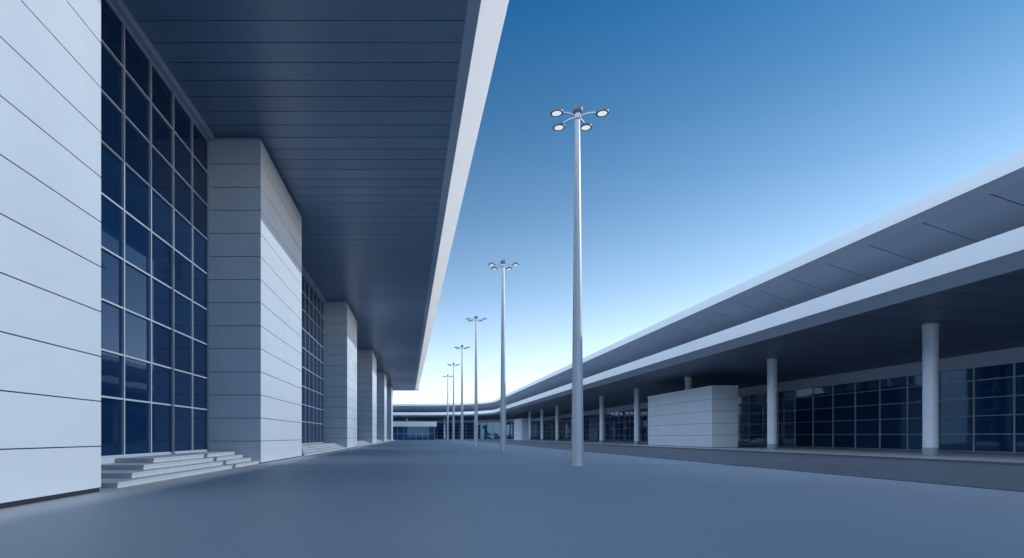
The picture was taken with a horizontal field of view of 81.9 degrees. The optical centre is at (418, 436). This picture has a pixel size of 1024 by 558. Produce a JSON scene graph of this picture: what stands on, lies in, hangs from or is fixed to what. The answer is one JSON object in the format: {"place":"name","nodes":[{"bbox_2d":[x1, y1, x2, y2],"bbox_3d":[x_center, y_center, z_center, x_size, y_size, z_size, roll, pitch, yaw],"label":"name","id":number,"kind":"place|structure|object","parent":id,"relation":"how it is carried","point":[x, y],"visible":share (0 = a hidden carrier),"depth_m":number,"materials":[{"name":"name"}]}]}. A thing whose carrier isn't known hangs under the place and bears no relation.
{"place":"outdoors","nodes":[
{"label":"outdoors","id":0,"kind":"place"},
{"bbox_2d":[122,0,467,389],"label":"canopy soffit planks","id":1,"kind":"object","parent":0,"point":[342,110],"visible":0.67,"depth_m":31.38,"materials":[{"name":"grey metal"}]},
{"bbox_2d":[393,387,418,390],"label":"canopy end fascia","id":2,"kind":"structure","parent":1,"relation":"attached to","point":[417,389],"depth_m":221.00,"materials":[{"name":"white metal"}]},
{"bbox_2d":[414,0,480,389],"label":"canopy inner lip","id":3,"kind":"object","parent":1,"relation":"attached to","point":[472,15],"visible":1,"depth_m":32.53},
{"bbox_2d":[415,0,508,389],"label":"canopy fascia","id":4,"kind":"structure","parent":1,"relation":"attached to","point":[491,17],"depth_m":33.81,"materials":[{"name":"white metal"}]},
{"bbox_2d":[0,440,1023,557],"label":"plaza paving","id":5,"kind":"structure","parent":0,"point":[420,499],"depth_m":12.12,"materials":[{"name":"concrete"}]},
{"bbox_2d":[99,439,390,487],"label":"entrance steps","id":6,"kind":"structure","parent":5,"relation":"on","point":[125,472],"depth_m":23.92,"materials":[{"name":"stone"}]},
{"bbox_2d":[209,138,392,462],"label":"pylon cladding","id":7,"kind":"structure","parent":5,"relation":"on","point":[241,363],"depth_m":34.68,"materials":[{"name":"white metal"}]},
{"bbox_2d":[101,0,358,463],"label":"glass head trim","id":8,"kind":"structure","parent":7,"relation":"attached to","point":[127,17],"depth_m":27.00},
{"bbox_2d":[100,0,323,457],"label":"curtain wall mullions","id":9,"kind":"object","parent":8,"relation":"attached to","point":[149,185],"visible":0.22,"depth_m":27.67,"materials":[{"name":"metal"}]},
{"bbox_2d":[99,0,322,455],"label":"curtain wall glass","id":10,"kind":"object","parent":9,"relation":"in","point":[136,281],"visible":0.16,"depth_m":26.82,"materials":[{"name":"blue glass"}]},
{"bbox_2d":[393,422,436,439],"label":"entrance pavilion","id":11,"kind":"structure","parent":5,"relation":"on","point":[413,430],"depth_m":238.50,"materials":[{"name":"blue glass"}]},
{"bbox_2d":[442,375,452,441],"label":"street lamp","id":12,"kind":"object","parent":5,"relation":"on","point":[447,376],"visible":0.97,"depth_m":167.51,"materials":[{"name":"grey metal"}]},
{"bbox_2d":[447,363,459,442],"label":"street lamp","id":13,"kind":"object","parent":5,"relation":"on","point":[453,431],"visible":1,"depth_m":140.22,"materials":[{"name":"grey metal"}]},
{"bbox_2d":[454,345,469,443],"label":"street lamp","id":14,"kind":"object","parent":5,"relation":"on","point":[462,421],"visible":0.98,"depth_m":112.92,"materials":[{"name":"grey metal"}]},
{"bbox_2d":[466,316,486,446],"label":"street lamp","id":15,"kind":"object","parent":5,"relation":"on","point":[476,410],"visible":1,"depth_m":85.62,"materials":[{"name":"grey metal"}]},
{"bbox_2d":[488,260,518,451],"bbox_3d":[8.540,-8.071,58.818,3.116,19.318,2.120,0,0,0],"label":"street lamp","id":16,"kind":"object","parent":5,"relation":"on","point":[503,412],"visible":1,"depth_m":58.32,"materials":[{"name":"grey metal"}]},
{"bbox_2d":[550,104,608,465],"bbox_3d":[8.540,-8.071,31.517,3.116,19.318,2.120,0,0,0],"label":"street lamp","id":17,"kind":"object","parent":5,"relation":"on","point":[577,449],"visible":1,"depth_m":31.03,"materials":[{"name":"grey metal"}]},
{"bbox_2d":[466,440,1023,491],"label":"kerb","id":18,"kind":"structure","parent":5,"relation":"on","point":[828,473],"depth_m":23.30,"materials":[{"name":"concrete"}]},
{"bbox_2d":[393,347,1023,422],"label":"facade header","id":19,"kind":"object","parent":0,"point":[999,357],"visible":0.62,"depth_m":64.13},
{"bbox_2d":[437,363,1023,452],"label":"facade mullions","id":20,"kind":"object","parent":19,"relation":"attached to","point":[1014,376],"visible":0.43,"depth_m":66.54,"materials":[{"name":"grey metal"}]},
{"bbox_2d":[435,362,1023,451],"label":"facade glass","id":21,"kind":"object","parent":20,"relation":"in","point":[993,433],"visible":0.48,"depth_m":63.47,"materials":[{"name":"blue glass"}]},
{"bbox_2d":[393,0,1023,403],"label":"sky","id":22,"kind":"structure","parent":0,"point":[737,140],"materials":[{"name":"blue"}]},
{"bbox_2d":[467,440,1023,490],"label":"road","id":23,"kind":"structure","parent":0,"point":[1007,477],"depth_m":32.52,"materials":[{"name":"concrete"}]},
{"bbox_2d":[435,439,1023,465],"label":"kerb","id":24,"kind":"structure","parent":23,"relation":"on","point":[960,461],"depth_m":44.25,"materials":[{"name":"concrete"}]},
{"bbox_2d":[478,439,1023,462],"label":"pavement","id":25,"kind":"structure","parent":0,"point":[995,457],"depth_m":51.31,"materials":[{"name":"concrete"}]},
{"bbox_2d":[514,387,737,446],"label":"service core cladding","id":26,"kind":"structure","parent":25,"relation":"on","point":[719,418],"depth_m":77.34,"materials":[{"name":"white metal"}]},
{"bbox_2d":[514,385,738,419],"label":"service core coping","id":27,"kind":"object","parent":26,"relation":"on","point":[683,391],"visible":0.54,"depth_m":76.55,"materials":[{"name":"grey metal"}]},
{"bbox_2d":[517,399,736,447],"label":"service core joints","id":28,"kind":"object","parent":26,"relation":"in","point":[677,424],"visible":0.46,"depth_m":79.90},
{"bbox_2d":[444,438,939,455],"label":"column bases","id":29,"kind":"object","parent":25,"relation":"on","point":[930,451],"depth_m":42.76,"materials":[{"name":"grey concrete"}]},
{"bbox_2d":[406,323,938,447],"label":"columns","id":30,"kind":"structure","parent":29,"relation":"on","point":[930,385],"depth_m":42.77,"materials":[{"name":"grey concrete"}]},
{"bbox_2d":[606,441,996,452],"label":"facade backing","id":31,"kind":"object","parent":25,"relation":"on","point":[853,448],"visible":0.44,"depth_m":64.73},
{"bbox_2d":[393,268,1023,419],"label":"soffit panels","id":32,"kind":"object","parent":31,"relation":"on","point":[983,315],"visible":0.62,"depth_m":52.05,"materials":[{"name":"grey metal"}]},
{"bbox_2d":[393,249,1023,416],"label":"fascia return","id":33,"kind":"object","parent":32,"relation":"on","point":[1010,262],"visible":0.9,"depth_m":41.40,"materials":[{"name":"grey metal"}]},
{"bbox_2d":[393,226,1023,414],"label":"fascia","id":34,"kind":"structure","parent":33,"relation":"on","point":[1006,243],"depth_m":40.94,"materials":[{"name":"white metal"}]},
{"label":"lower roof","id":35,"kind":"object","parent":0,"visible":0},
{"bbox_2d":[393,180,1023,411],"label":"soffit panels","id":36,"kind":"object","parent":35,"relation":"on","point":[985,217],"visible":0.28,"depth_m":44.40,"materials":[{"name":"grey metal"}]},
{"bbox_2d":[436,167,1023,405],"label":"fascia return","id":37,"kind":"object","parent":36,"relation":"on","point":[1004,181],"visible":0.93,"depth_m":40.91,"materials":[{"name":"grey metal"}]},
{"bbox_2d":[402,194,1021,411],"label":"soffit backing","id":38,"kind":"object","parent":35,"relation":"on","point":[847,270],"visible":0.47,"depth_m":35.73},
{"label":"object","id":39,"kind":"object","parent":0,"visible":0},
{"bbox_2d":[0,0,100,502],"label":"wall cladding","id":40,"kind":"structure","parent":39,"relation":"attached to","point":[50,68],"depth_m":14.40,"materials":[{"name":"white metal"}]},
{"bbox_2d":[0,99,392,508],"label":"cladding joints","id":41,"kind":"object","parent":40,"relation":"attached to","point":[39,499],"visible":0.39,"depth_m":15.60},
{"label":"upper roof","id":42,"kind":"object","parent":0,"visible":0},
{"bbox_2d":[393,150,1023,405],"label":"fascia","id":43,"kind":"structure","parent":42,"relation":"attached to","point":[1005,166],"depth_m":40.85,"materials":[{"name":"white metal"}]}
]}

